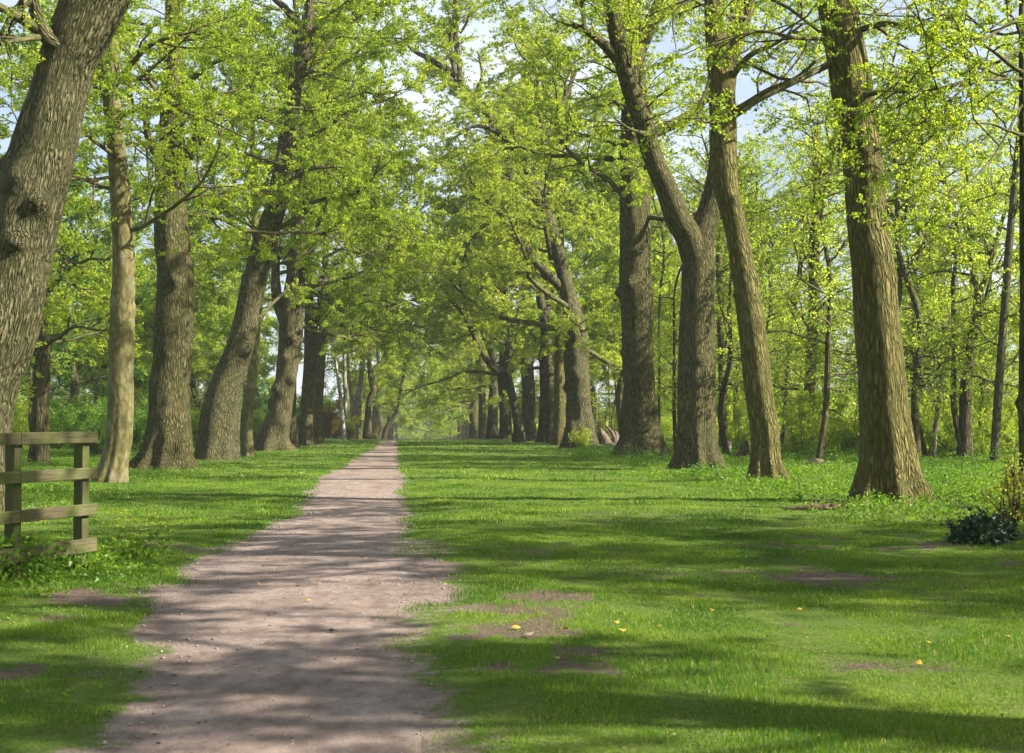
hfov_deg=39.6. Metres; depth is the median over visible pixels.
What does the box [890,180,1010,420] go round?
woodland tree
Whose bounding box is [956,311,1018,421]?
woodland tree
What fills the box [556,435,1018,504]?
nettles
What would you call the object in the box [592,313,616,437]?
woodland tree
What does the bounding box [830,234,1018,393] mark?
woodland tree
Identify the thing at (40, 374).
ivied tree
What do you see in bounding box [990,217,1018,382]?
woodland tree
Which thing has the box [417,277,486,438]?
lime tree
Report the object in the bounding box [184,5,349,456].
maple tree
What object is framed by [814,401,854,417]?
shrub
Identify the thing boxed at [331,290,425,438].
oak tree
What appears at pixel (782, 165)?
woodland tree
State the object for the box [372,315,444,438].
lime tree
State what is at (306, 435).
lime tree
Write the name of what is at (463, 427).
lime tree
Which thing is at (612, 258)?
woodland tree
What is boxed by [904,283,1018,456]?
woodland tree
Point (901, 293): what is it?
woodland tree
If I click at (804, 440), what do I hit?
shrub
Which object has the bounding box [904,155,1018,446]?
woodland tree
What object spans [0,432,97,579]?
wooden fence
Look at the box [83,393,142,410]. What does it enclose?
hedge shrub
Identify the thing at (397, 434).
oak tree
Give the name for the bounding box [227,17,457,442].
lime tree
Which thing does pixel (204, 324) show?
woodland tree
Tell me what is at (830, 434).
shrub
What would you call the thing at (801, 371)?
woodland tree
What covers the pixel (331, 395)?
hedge shrub
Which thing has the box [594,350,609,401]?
woodland tree
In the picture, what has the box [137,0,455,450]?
lime tree
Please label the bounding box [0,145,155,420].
woodland tree
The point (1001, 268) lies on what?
woodland tree
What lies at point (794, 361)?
woodland tree
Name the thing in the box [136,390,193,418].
hedge shrub
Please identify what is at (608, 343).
woodland tree
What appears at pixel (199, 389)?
woodland tree
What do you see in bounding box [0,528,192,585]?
weeds
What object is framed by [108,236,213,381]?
woodland tree
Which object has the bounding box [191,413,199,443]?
hedge shrub
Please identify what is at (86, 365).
woodland tree
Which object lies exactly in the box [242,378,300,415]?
hedge shrub
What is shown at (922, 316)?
woodland tree
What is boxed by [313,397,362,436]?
shrub
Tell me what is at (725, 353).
woodland tree
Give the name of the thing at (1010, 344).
woodland tree
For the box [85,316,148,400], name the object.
woodland tree
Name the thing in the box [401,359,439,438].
lime tree
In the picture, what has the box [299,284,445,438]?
lime tree
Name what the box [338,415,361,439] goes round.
shrub
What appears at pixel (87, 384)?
woodland tree
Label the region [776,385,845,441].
shrub
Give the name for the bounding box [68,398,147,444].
hedge shrub
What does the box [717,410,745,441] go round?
shrub
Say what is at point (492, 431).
oak tree
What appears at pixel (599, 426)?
shrub
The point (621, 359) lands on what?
woodland tree
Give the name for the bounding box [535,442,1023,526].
ground cover
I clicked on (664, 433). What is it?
shrub
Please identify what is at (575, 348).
oak tree
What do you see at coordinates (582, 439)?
shrub
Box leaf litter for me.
[0,469,1017,752]
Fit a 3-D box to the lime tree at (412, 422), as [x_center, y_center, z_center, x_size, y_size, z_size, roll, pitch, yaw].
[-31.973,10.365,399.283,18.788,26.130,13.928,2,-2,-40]
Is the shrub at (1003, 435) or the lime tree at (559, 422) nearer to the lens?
the shrub at (1003, 435)
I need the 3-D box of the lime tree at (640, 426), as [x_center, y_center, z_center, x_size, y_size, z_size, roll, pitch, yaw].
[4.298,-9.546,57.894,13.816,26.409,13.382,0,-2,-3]
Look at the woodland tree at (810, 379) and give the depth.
58.69 m
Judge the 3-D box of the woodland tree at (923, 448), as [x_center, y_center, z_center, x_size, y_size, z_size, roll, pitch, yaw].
[15.976,-3.822,55.590,7.559,14.656,8.412,-2,-3,45]
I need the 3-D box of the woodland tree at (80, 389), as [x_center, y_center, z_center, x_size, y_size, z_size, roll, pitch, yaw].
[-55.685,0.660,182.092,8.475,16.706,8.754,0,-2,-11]
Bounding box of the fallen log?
[807,457,824,465]
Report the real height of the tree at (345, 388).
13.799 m
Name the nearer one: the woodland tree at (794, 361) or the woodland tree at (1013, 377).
the woodland tree at (1013, 377)
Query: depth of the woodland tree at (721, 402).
59.75 m
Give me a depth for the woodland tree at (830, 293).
46.02 m
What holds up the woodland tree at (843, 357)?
on the ground at (422, 590)
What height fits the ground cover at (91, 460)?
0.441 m
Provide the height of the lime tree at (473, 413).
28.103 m
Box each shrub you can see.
[11,394,66,431]
[11,398,30,432]
[12,402,49,450]
[49,392,106,454]
[49,393,106,448]
[49,395,93,418]
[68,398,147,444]
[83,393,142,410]
[89,389,142,420]
[90,397,147,451]
[134,403,147,444]
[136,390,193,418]
[190,401,202,439]
[191,412,200,444]
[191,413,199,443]
[240,397,263,439]
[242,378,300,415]
[253,409,264,439]
[254,403,267,416]
[296,380,330,438]
[298,387,349,438]
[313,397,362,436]
[324,410,350,438]
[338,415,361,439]
[568,426,591,446]
[594,409,613,440]
[595,401,618,436]
[657,395,676,439]
[660,399,672,443]
[663,412,672,437]
[716,385,792,441]
[716,388,748,440]
[716,398,780,448]
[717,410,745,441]
[741,376,850,453]
[774,389,858,455]
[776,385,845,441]
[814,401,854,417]
[817,424,852,450]
[825,386,858,452]
[910,393,972,451]
[919,391,976,455]
[920,374,1017,456]
[945,383,1014,451]
[972,383,1017,421]
[973,414,1017,446]
[974,443,1023,521]
[985,414,1015,429]
[990,415,1018,450]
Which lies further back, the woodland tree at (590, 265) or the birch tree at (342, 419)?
the birch tree at (342, 419)
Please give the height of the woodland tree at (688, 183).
15.749 m
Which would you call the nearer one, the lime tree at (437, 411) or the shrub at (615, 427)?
the shrub at (615, 427)
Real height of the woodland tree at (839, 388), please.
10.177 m
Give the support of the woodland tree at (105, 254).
on the ground at (422, 590)
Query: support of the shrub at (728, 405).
on the ground at (422, 590)
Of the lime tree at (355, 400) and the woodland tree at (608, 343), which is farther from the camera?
the lime tree at (355, 400)
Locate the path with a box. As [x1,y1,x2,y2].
[113,439,422,752]
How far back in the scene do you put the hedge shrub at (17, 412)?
58.44 m
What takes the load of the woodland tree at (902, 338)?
on the ground at (422, 590)
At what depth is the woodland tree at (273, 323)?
144.57 m
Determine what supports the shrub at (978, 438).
on the ground at (422, 590)
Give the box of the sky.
[0,0,1019,414]
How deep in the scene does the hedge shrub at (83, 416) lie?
61.01 m
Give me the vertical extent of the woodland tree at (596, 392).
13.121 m
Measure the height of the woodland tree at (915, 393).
16.617 m
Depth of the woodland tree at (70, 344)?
66.97 m
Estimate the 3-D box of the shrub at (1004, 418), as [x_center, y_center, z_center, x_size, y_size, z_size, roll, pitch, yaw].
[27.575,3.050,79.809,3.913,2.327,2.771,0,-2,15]
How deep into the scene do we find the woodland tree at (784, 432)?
68.85 m
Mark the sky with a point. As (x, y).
(746, 88)
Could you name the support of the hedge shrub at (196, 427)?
on the ground at (422, 590)
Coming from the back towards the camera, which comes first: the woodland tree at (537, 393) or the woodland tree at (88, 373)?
the woodland tree at (537, 393)
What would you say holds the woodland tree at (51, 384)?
on the ground at (422, 590)
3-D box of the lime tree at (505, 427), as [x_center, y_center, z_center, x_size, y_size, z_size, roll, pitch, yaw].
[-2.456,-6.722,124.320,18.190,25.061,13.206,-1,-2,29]
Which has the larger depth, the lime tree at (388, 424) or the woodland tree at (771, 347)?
the lime tree at (388, 424)
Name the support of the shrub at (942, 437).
on the ground at (422, 590)
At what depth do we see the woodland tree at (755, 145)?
109.21 m
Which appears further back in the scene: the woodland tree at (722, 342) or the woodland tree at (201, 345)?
the woodland tree at (201, 345)
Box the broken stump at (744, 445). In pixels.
[731,440,749,457]
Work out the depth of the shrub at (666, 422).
145.52 m
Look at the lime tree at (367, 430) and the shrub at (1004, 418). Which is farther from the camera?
the lime tree at (367, 430)
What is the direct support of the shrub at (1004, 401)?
on the ground at (422, 590)
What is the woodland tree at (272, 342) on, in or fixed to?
on the ground at (422, 590)
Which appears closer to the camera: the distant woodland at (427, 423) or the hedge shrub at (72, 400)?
the hedge shrub at (72, 400)
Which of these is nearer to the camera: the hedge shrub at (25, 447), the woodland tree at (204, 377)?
the hedge shrub at (25, 447)
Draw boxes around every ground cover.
[0,447,308,620]
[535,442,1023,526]
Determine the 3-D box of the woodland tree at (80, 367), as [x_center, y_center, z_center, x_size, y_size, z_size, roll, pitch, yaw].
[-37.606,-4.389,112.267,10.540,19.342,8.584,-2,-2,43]
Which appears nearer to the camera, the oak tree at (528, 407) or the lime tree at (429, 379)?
the oak tree at (528, 407)
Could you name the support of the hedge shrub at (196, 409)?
on the ground at (422, 590)
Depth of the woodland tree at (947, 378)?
107.55 m
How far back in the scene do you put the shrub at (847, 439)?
57.55 m
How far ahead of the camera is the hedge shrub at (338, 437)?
183.75 m
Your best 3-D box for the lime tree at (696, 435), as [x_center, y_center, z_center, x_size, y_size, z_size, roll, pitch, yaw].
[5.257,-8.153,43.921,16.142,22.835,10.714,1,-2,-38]
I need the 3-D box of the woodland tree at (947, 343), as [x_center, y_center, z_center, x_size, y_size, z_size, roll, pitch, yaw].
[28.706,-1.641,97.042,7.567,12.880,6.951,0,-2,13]
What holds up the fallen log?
on the ground at (422, 590)
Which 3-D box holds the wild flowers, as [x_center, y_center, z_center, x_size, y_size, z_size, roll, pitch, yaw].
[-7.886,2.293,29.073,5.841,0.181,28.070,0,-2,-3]
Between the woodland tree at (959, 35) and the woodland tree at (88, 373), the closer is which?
the woodland tree at (959, 35)
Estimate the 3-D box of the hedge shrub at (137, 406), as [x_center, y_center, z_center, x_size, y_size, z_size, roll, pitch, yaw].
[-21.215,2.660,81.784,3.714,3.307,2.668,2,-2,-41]
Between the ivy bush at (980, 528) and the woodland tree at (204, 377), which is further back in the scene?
the woodland tree at (204, 377)
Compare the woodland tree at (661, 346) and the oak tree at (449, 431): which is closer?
the woodland tree at (661, 346)
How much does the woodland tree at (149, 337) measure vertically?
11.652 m
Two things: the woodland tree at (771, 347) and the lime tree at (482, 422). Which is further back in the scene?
the lime tree at (482, 422)
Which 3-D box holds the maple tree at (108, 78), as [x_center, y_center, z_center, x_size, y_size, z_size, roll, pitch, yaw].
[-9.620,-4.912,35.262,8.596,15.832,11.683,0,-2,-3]
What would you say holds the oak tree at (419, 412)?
on the ground at (422, 590)
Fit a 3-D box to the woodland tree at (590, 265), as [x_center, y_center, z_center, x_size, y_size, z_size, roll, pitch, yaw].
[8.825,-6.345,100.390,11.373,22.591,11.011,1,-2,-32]
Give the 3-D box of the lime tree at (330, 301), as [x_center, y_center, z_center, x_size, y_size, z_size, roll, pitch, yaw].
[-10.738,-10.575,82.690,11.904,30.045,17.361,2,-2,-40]
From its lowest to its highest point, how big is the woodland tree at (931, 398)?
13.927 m
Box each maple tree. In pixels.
[0,0,293,482]
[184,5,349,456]
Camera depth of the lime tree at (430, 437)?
329.81 m
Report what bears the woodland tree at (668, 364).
on the ground at (422, 590)
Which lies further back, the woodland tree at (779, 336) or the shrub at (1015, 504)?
the woodland tree at (779, 336)
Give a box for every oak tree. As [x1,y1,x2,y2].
[0,0,201,510]
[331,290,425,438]
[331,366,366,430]
[363,352,420,438]
[395,0,612,442]
[401,77,618,440]
[402,0,670,448]
[411,181,540,441]
[411,312,537,438]
[413,328,478,438]
[416,216,538,438]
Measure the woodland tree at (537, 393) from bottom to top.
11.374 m
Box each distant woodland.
[259,376,601,438]
[498,391,1016,437]
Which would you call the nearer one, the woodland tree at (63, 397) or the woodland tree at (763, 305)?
the woodland tree at (763, 305)
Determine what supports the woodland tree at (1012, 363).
on the ground at (422, 590)
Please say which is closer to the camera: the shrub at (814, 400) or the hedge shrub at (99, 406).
the shrub at (814, 400)
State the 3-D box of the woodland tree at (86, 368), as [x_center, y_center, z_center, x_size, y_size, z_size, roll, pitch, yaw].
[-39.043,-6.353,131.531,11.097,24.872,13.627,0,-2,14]
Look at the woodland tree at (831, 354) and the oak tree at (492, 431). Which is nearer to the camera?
the woodland tree at (831, 354)
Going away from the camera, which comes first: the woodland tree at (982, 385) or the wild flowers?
the wild flowers
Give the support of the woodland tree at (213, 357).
on the ground at (422, 590)
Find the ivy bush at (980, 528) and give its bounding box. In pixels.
[940,505,1023,546]
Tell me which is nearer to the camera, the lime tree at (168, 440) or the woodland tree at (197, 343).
the lime tree at (168, 440)
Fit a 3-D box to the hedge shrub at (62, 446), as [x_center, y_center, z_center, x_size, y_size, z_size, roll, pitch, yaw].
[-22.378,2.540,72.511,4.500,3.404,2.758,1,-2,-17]
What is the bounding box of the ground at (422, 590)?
[0,438,1023,752]
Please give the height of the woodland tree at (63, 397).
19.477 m
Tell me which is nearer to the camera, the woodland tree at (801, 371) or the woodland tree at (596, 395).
the woodland tree at (596, 395)
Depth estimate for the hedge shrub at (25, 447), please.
67.71 m
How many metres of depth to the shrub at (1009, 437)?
65.30 m
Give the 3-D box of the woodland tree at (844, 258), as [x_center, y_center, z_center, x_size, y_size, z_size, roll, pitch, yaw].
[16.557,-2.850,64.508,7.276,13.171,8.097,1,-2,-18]
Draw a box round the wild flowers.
[0,466,281,546]
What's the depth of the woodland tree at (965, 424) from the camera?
52.84 m
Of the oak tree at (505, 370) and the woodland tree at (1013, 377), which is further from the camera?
the oak tree at (505, 370)
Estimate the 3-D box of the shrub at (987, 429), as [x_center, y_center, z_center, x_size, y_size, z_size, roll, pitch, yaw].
[19.105,1.871,59.976,3.718,3.358,2.587,0,-2,-13]
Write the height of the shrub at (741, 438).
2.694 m
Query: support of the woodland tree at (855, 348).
on the ground at (422, 590)
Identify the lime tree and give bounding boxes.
[14,0,440,469]
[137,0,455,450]
[151,0,480,459]
[187,0,439,446]
[194,12,470,445]
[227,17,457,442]
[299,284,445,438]
[312,165,458,438]
[328,191,442,438]
[329,206,443,438]
[355,306,450,438]
[364,371,409,437]
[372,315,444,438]
[373,170,576,438]
[377,0,878,469]
[385,370,423,438]
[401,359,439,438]
[405,357,464,438]
[409,316,498,438]
[410,348,447,438]
[413,317,512,438]
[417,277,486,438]
[418,234,539,438]
[424,67,678,444]
[424,233,539,438]
[430,0,619,442]
[447,0,813,457]
[488,0,919,480]
[610,0,1017,503]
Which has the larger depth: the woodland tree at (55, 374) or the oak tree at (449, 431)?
the oak tree at (449, 431)
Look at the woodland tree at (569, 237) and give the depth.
121.20 m
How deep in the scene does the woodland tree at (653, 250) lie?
72.62 m
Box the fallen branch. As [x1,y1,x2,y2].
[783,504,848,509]
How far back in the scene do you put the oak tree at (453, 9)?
94.65 m
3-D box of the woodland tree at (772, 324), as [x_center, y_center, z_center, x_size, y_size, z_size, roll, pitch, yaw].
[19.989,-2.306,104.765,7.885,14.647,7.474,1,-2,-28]
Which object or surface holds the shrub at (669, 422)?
on the ground at (422, 590)
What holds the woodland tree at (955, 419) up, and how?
on the ground at (422, 590)
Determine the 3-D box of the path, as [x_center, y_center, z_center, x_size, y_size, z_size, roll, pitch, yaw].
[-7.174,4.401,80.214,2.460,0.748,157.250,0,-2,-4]
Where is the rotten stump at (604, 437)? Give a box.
[594,424,618,445]
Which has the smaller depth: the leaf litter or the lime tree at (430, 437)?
the leaf litter
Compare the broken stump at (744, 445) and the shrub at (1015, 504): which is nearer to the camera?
the shrub at (1015, 504)
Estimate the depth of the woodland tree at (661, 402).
128.09 m
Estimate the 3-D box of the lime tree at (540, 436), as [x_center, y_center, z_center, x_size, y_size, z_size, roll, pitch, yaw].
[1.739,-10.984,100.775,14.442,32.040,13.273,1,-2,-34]
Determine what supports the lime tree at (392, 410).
on the ground at (422, 590)
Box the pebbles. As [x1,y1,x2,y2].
[85,476,454,752]
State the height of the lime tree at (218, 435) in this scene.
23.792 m
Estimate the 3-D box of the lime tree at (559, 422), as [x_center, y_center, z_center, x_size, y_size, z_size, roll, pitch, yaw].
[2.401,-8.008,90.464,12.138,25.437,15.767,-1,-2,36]
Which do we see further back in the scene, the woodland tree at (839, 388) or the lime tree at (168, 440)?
the woodland tree at (839, 388)
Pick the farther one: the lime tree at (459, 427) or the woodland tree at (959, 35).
the lime tree at (459, 427)
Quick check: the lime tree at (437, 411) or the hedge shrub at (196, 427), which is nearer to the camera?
the hedge shrub at (196, 427)
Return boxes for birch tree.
[301,317,372,439]
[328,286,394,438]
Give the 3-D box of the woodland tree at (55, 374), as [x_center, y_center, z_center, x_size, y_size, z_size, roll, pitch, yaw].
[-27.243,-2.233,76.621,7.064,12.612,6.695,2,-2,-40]
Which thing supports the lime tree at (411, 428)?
on the ground at (422, 590)
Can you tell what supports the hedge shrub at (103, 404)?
on the ground at (422, 590)
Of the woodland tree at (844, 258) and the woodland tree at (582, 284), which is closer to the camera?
the woodland tree at (844, 258)
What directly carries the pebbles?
on the path
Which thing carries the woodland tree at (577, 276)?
on the ground at (422, 590)
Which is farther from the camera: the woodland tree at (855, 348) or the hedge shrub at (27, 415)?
the woodland tree at (855, 348)
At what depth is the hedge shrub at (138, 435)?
66.76 m
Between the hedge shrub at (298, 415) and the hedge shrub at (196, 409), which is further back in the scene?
the hedge shrub at (298, 415)
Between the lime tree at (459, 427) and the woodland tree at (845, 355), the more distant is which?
the lime tree at (459, 427)
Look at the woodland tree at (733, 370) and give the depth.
68.27 m
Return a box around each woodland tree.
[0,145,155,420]
[16,224,106,430]
[16,372,70,420]
[19,213,93,401]
[20,336,66,407]
[49,297,91,404]
[50,283,134,408]
[51,182,152,403]
[54,369,93,403]
[59,202,156,398]
[60,307,101,406]
[77,294,150,404]
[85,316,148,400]
[92,283,204,419]
[101,129,266,404]
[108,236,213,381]
[136,224,274,415]
[136,248,221,401]
[149,287,210,408]
[190,243,246,410]
[190,283,262,407]
[195,271,246,401]
[203,297,274,387]
[205,224,278,404]
[245,303,278,406]
[482,193,603,417]
[484,146,619,422]
[535,364,539,422]
[537,133,745,417]
[544,79,739,434]
[573,143,687,405]
[586,298,621,431]
[587,325,610,408]
[588,338,620,434]
[591,208,680,412]
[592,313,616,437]
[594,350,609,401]
[595,91,762,448]
[596,200,681,421]
[603,350,672,417]
[604,139,699,421]
[618,226,764,391]
[652,132,808,447]
[653,143,794,453]
[653,284,734,407]
[671,310,743,421]
[693,129,797,421]
[699,134,805,440]
[714,260,802,402]
[715,62,942,458]
[715,213,807,410]
[716,140,854,443]
[716,184,837,421]
[731,248,839,439]
[736,85,858,450]
[745,308,832,436]
[750,0,1023,506]
[762,286,795,390]
[768,182,856,417]
[773,304,856,416]
[775,319,837,397]
[777,119,995,414]
[782,315,846,403]
[787,18,1018,456]
[789,296,856,417]
[791,182,968,393]
[809,85,1017,456]
[818,304,857,416]
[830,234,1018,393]
[832,296,911,404]
[836,79,1019,447]
[839,274,956,407]
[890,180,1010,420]
[893,91,1019,457]
[901,234,957,419]
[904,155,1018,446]
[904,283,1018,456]
[906,121,1019,445]
[907,213,1017,418]
[907,276,979,407]
[908,26,1019,463]
[908,286,991,413]
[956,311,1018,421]
[973,320,1016,414]
[980,202,1018,378]
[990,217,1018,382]
[990,282,1019,419]
[997,236,1019,382]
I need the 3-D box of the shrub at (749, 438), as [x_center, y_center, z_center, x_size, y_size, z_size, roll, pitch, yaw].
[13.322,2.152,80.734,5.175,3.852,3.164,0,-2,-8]
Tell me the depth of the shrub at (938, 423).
60.05 m
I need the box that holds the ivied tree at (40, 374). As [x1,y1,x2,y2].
[0,0,156,463]
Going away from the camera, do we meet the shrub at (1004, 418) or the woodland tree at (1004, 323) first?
the woodland tree at (1004, 323)
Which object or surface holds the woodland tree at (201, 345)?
on the ground at (422, 590)
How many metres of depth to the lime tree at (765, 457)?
35.55 m
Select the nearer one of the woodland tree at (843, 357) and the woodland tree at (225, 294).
the woodland tree at (225, 294)
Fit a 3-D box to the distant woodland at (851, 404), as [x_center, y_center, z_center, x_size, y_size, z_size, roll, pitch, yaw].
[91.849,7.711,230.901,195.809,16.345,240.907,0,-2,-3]
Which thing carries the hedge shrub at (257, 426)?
on the ground at (422, 590)
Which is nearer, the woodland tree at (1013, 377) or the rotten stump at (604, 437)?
the woodland tree at (1013, 377)
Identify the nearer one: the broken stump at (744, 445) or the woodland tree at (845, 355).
the broken stump at (744, 445)
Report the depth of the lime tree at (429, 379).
132.69 m
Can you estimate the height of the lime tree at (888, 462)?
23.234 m
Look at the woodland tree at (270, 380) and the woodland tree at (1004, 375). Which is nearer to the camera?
the woodland tree at (1004, 375)
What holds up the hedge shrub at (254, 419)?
on the ground at (422, 590)
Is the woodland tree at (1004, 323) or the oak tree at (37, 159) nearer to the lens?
the oak tree at (37, 159)
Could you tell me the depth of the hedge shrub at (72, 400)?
82.90 m
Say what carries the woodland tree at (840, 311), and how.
on the ground at (422, 590)
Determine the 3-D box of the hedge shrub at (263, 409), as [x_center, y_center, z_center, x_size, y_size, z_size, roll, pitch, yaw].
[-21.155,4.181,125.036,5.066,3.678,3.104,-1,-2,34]

